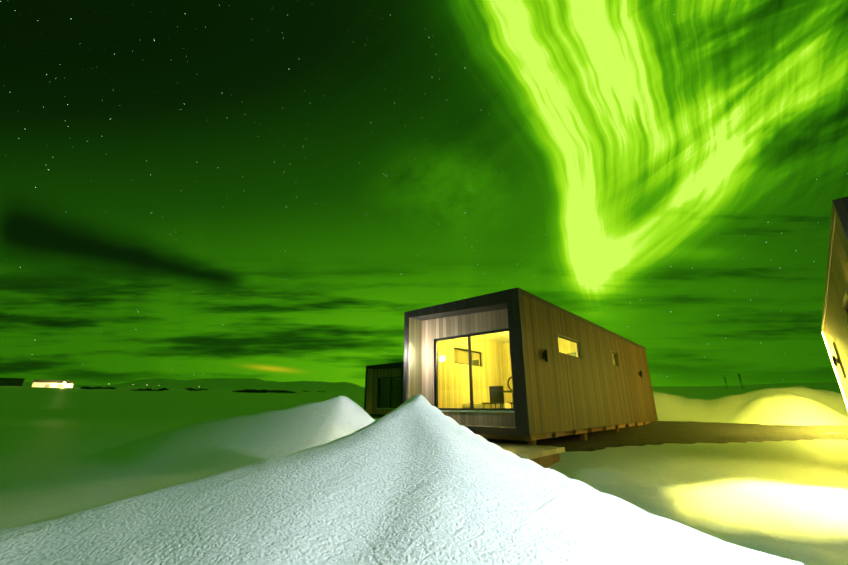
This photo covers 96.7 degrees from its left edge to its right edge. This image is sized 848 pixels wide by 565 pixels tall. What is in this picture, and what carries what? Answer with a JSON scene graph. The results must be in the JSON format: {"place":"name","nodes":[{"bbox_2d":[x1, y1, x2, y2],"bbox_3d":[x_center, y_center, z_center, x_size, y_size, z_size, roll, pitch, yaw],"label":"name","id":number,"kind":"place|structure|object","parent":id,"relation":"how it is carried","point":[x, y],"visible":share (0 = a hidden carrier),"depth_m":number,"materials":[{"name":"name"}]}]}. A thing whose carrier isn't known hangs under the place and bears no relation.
{"place":"outdoors","nodes":[
{"label":"outdoors","id":0,"kind":"place"},
{"bbox_2d":[0,378,847,564],"bbox_3d":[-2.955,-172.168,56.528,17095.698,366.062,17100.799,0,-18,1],"label":"snow ground","id":1,"kind":"structure","parent":0,"point":[219,472],"depth_m":4.00,"materials":[{"name":"white snow"}]},
{"bbox_2d":[0,378,24,385],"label":"farm shed","id":2,"kind":"structure","parent":1,"relation":"on","point":[11,381],"depth_m":433.37,"materials":[{"name":"grey"}]},
{"bbox_2d":[32,379,73,387],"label":"lit building","id":3,"kind":"structure","parent":1,"relation":"on","point":[50,383],"depth_m":435.31,"materials":[{"name":"beige"}]},
{"bbox_2d":[80,386,324,392],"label":"lava outcrops","id":4,"kind":"object","parent":1,"relation":"on","point":[245,390],"visible":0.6,"depth_m":362.11,"materials":[{"name":"black stone"}]},
{"bbox_2d":[364,362,403,418],"bbox_3d":[0.997,8.098,26.174,4.620,3.944,12.710,-15,-24,39],"label":"cabin","id":5,"kind":"object","parent":1,"relation":"on","point":[383,390],"visible":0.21,"depth_m":23.52,"materials":[{"name":"brown wood"}]},
{"bbox_2d":[723,374,743,388],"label":"power pylons","id":6,"kind":"object","parent":1,"relation":"on","point":[739,379],"visible":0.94,"depth_m":392.54,"materials":[{"name":"grey metal"}]},
{"bbox_2d":[0,0,847,386],"label":"sky","id":7,"kind":"structure","parent":0,"point":[266,190],"materials":[{"name":"green"}]},
{"bbox_2d":[485,421,847,451],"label":"gravel yard","id":8,"kind":"structure","parent":0,"point":[663,432],"depth_m":10.54,"materials":[{"name":"gravel"}]},
{"bbox_2d":[403,287,657,467],"bbox_3d":[4.149,3.619,12.611,4.620,3.944,12.710,-15,-24,39],"label":"cabin","id":9,"kind":"object","parent":8,"relation":"on","point":[517,363],"visible":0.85,"depth_m":9.84,"materials":[{"name":"brown wood"}]},
{"bbox_2d":[821,196,847,433],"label":"cabin","id":10,"kind":"object","parent":8,"relation":"on","point":[834,327],"visible":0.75,"depth_m":7.09,"materials":[{"name":"brown wood"}]}
]}

